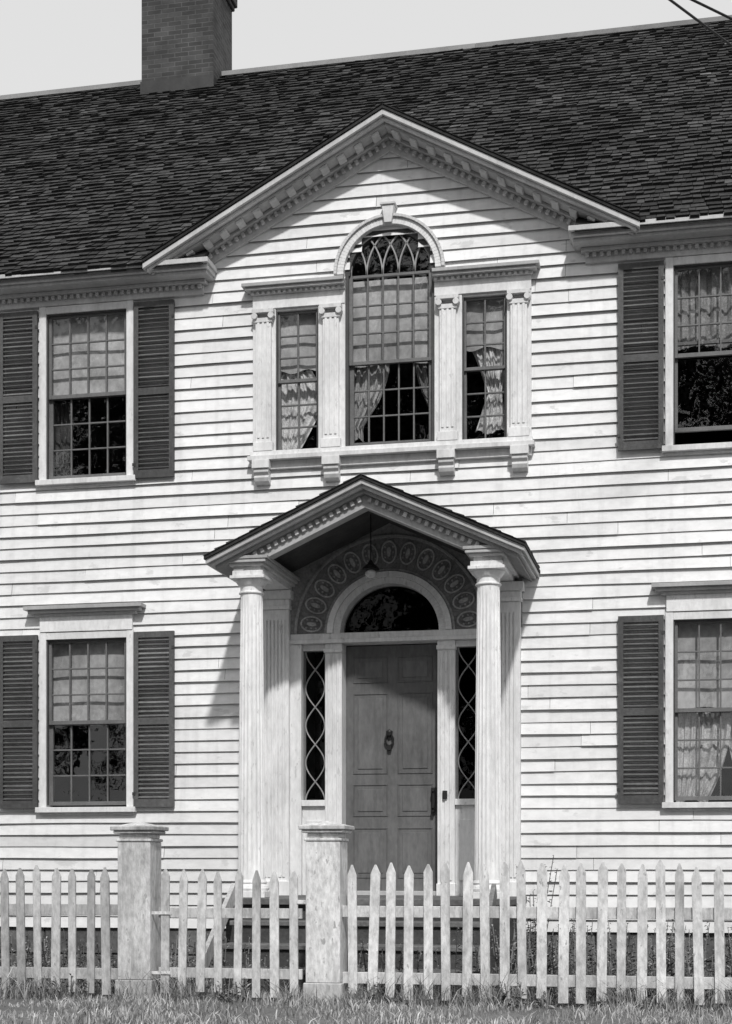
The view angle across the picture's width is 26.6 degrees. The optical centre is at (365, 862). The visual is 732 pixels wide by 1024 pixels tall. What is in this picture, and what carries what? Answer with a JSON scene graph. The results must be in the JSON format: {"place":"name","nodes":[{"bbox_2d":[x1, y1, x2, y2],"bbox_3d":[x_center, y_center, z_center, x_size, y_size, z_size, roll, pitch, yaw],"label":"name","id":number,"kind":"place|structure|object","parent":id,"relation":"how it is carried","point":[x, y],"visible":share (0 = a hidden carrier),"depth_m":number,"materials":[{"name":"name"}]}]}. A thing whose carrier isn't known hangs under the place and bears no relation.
{"place":"outdoors","nodes":[
{"label":"outdoors","id":0,"kind":"place"},
{"bbox_2d":[0,963,731,1013],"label":"tall grass","id":1,"kind":"structure","parent":0,"point":[479,999],"depth_m":11.99,"materials":[{"name":"grey plant"}]},
{"bbox_2d":[0,961,731,1023],"bbox_3d":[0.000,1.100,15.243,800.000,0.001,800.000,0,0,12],"label":"ground","id":2,"kind":"structure","parent":0,"point":[269,1011],"depth_m":11.34,"materials":[{"name":"grey plant"}]},
{"bbox_2d":[195,883,496,973],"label":"step side boards","id":3,"kind":"object","parent":2,"relation":"on","point":[229,901],"visible":0.32,"depth_m":13.51,"materials":[{"name":"white wood"}]},
{"bbox_2d":[0,821,731,1004],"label":"picket fence","id":4,"kind":"object","parent":2,"relation":"on","point":[331,885],"visible":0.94,"depth_m":12.07,"materials":[{"name":"white wood"}]},
{"bbox_2d":[152,869,305,997],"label":"picket gate","id":5,"kind":"structure","parent":4,"relation":"attached to","point":[256,913],"depth_m":12.34,"materials":[{"name":"white wood"}]},
{"bbox_2d":[0,855,731,1010],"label":"weeds","id":6,"kind":"object","parent":2,"relation":"on","point":[551,958],"visible":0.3,"depth_m":12.93,"materials":[{"name":"grey plant"}]},
{"bbox_2d":[0,926,731,976],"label":"stone foundation","id":7,"kind":"object","parent":2,"relation":"on","point":[81,934],"visible":0.05,"depth_m":15.62,"materials":[{"name":"grey stone"}]},
{"bbox_2d":[2,236,731,895],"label":"interior rooms","id":8,"kind":"object","parent":7,"relation":"on","point":[704,392],"depth_m":18.30,"materials":[{"name":"black"}]},
{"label":"end walls","id":9,"kind":"object","parent":7,"relation":"on","visible":0},
{"bbox_2d":[0,153,731,932],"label":"clapboard siding","id":10,"kind":"object","parent":9,"relation":"attached to","point":[594,517],"visible":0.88,"depth_m":15.06,"materials":[{"name":"paint"}]},
{"bbox_2d":[23,201,731,814],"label":"window trim","id":11,"kind":"structure","parent":10,"relation":"attached to","point":[333,453],"depth_m":15.17,"materials":[{"name":"white wood"}]},
{"bbox_2d":[0,260,664,808],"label":"louvered shutters","id":12,"kind":"object","parent":11,"relation":"attached to","point":[28,726],"visible":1,"depth_m":15.62,"materials":[{"name":"paint"}]},
{"bbox_2d":[47,229,731,805],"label":"window sashes","id":13,"kind":"object","parent":11,"relation":"in","point":[351,391],"depth_m":15.26,"materials":[{"name":"white wood"}]},
{"bbox_2d":[53,276,731,725],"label":"roller shades","id":14,"kind":"object","parent":11,"relation":"attached to","point":[687,632],"visible":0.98,"depth_m":15.45,"materials":[{"name":"grey fabric"}]},
{"bbox_2d":[55,267,731,801],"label":"curtains","id":15,"kind":"object","parent":11,"relation":"attached to","point":[715,725],"visible":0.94,"depth_m":14.74,"materials":[{"name":"fabric"}]},
{"bbox_2d":[0,20,731,377],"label":"shingle roof","id":16,"kind":"structure","parent":9,"relation":"on","point":[634,124],"depth_m":17.84,"materials":[{"name":"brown wood"}]},
{"bbox_2d":[142,0,236,81],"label":"brick chimney","id":17,"kind":"object","parent":16,"relation":"on","point":[184,38],"visible":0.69,"depth_m":20.65,"materials":[{"name":"grey brick"}]},
{"bbox_2d":[140,74,217,93],"bbox_3d":[-2.424,-10.268,21.059,1.024,0.336,0.894,0,0,12],"label":"chimney flashing","id":18,"kind":"object","parent":17,"relation":"attached to","point":[186,83],"visible":0.21,"depth_m":20.62,"materials":[{"name":"grey metal"}]},
{"bbox_2d":[0,109,731,311],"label":"eaves and gable cornice","id":19,"kind":"object","parent":16,"relation":"attached to","point":[347,155],"visible":0.99,"depth_m":15.03,"materials":[{"name":"paint"}]},
{"bbox_2d":[0,15,731,99],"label":"ridge board","id":20,"kind":"object","parent":16,"relation":"on","point":[390,54],"visible":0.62,"depth_m":20.39,"materials":[{"name":"white wood"}]},
{"bbox_2d":[222,895,526,994],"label":"entrance steps","id":21,"kind":"structure","parent":2,"relation":"on","point":[363,934],"depth_m":13.57,"materials":[{"name":"stone"}]},
{"bbox_2d":[205,479,539,898],"bbox_3d":[0.119,-1.558,14.635,2.920,3.761,1.540,0,0,12],"label":"portico woodwork","id":22,"kind":"object","parent":21,"relation":"on","point":[276,809],"visible":0.91,"depth_m":14.83,"materials":[{"name":"white wood"}]},
{"bbox_2d":[362,514,379,570],"bbox_3d":[0.045,-3.047,14.620,0.170,0.565,0.170,0,0,12],"label":"porch lamp fitting","id":23,"kind":"object","parent":22,"relation":"attached to","point":[371,565],"visible":0.94,"depth_m":14.60,"materials":[{"name":"black metal"}]},
{"bbox_2d":[365,569,376,578],"bbox_3d":[0.045,-2.725,14.620,0.112,0.090,0.112,0,0,12],"label":"porch lamp globe","id":24,"kind":"object","parent":23,"relation":"attached to","point":[370,573],"visible":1,"depth_m":14.58,"materials":[{"name":"white glass"}]},
{"bbox_2d":[203,474,539,572],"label":"portico roof shingles","id":25,"kind":"object","parent":22,"relation":"on","point":[274,520],"visible":0.17,"depth_m":13.89,"materials":[{"name":"black wood"}]},
{"bbox_2d":[306,586,475,799],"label":"doorway panes","id":26,"kind":"object","parent":22,"relation":"attached to","point":[392,608],"visible":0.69,"depth_m":15.29,"materials":[{"name":"black glass"}]},
{"bbox_2d":[346,644,436,890],"bbox_3d":[0.268,-0.925,15.335,0.948,2.450,0.048,0,0,12],"label":"front door","id":27,"kind":"structure","parent":22,"relation":"attached to","point":[391,818],"depth_m":15.32,"materials":[{"name":"paint"}]},
{"bbox_2d":[384,729,446,813],"bbox_3d":[0.516,-0.900,15.217,0.681,0.840,0.180,0,0,27],"label":"door hardware","id":28,"kind":"object","parent":27,"relation":"attached to","point":[389,732],"depth_m":15.21,"materials":[{"name":"black metal"}]},
{"bbox_2d":[263,511,521,634],"bbox_3d":[0.129,-2.805,14.680,2.600,1.090,1.048,0,0,12],"label":"arch relief panel","id":29,"kind":"object","parent":22,"relation":"on","point":[326,568],"visible":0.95,"depth_m":15.11,"materials":[{"name":"grey wood"}]},
{"bbox_3d":[-9.793,-3.000,0.916,4.000,8.600,0.300,0,0,12],"label":"utility pole","id":30,"kind":"object","parent":2,"relation":"on","visible":0},
{"bbox_2d":[668,0,731,46],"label":"power line","id":31,"kind":"object","parent":30,"relation":"attached to","point":[700,22],"visible":1,"depth_m":11.65,"materials":[{"name":"black metal"}]},
{"bbox_2d":[690,0,731,19],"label":"power line","id":32,"kind":"object","parent":30,"relation":"attached to","point":[713,10],"visible":1,"depth_m":11.81,"materials":[{"name":"black metal"}]},
{"bbox_2d":[0,0,731,94],"label":"sky","id":33,"kind":"structure","parent":0,"point":[45,44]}
]}

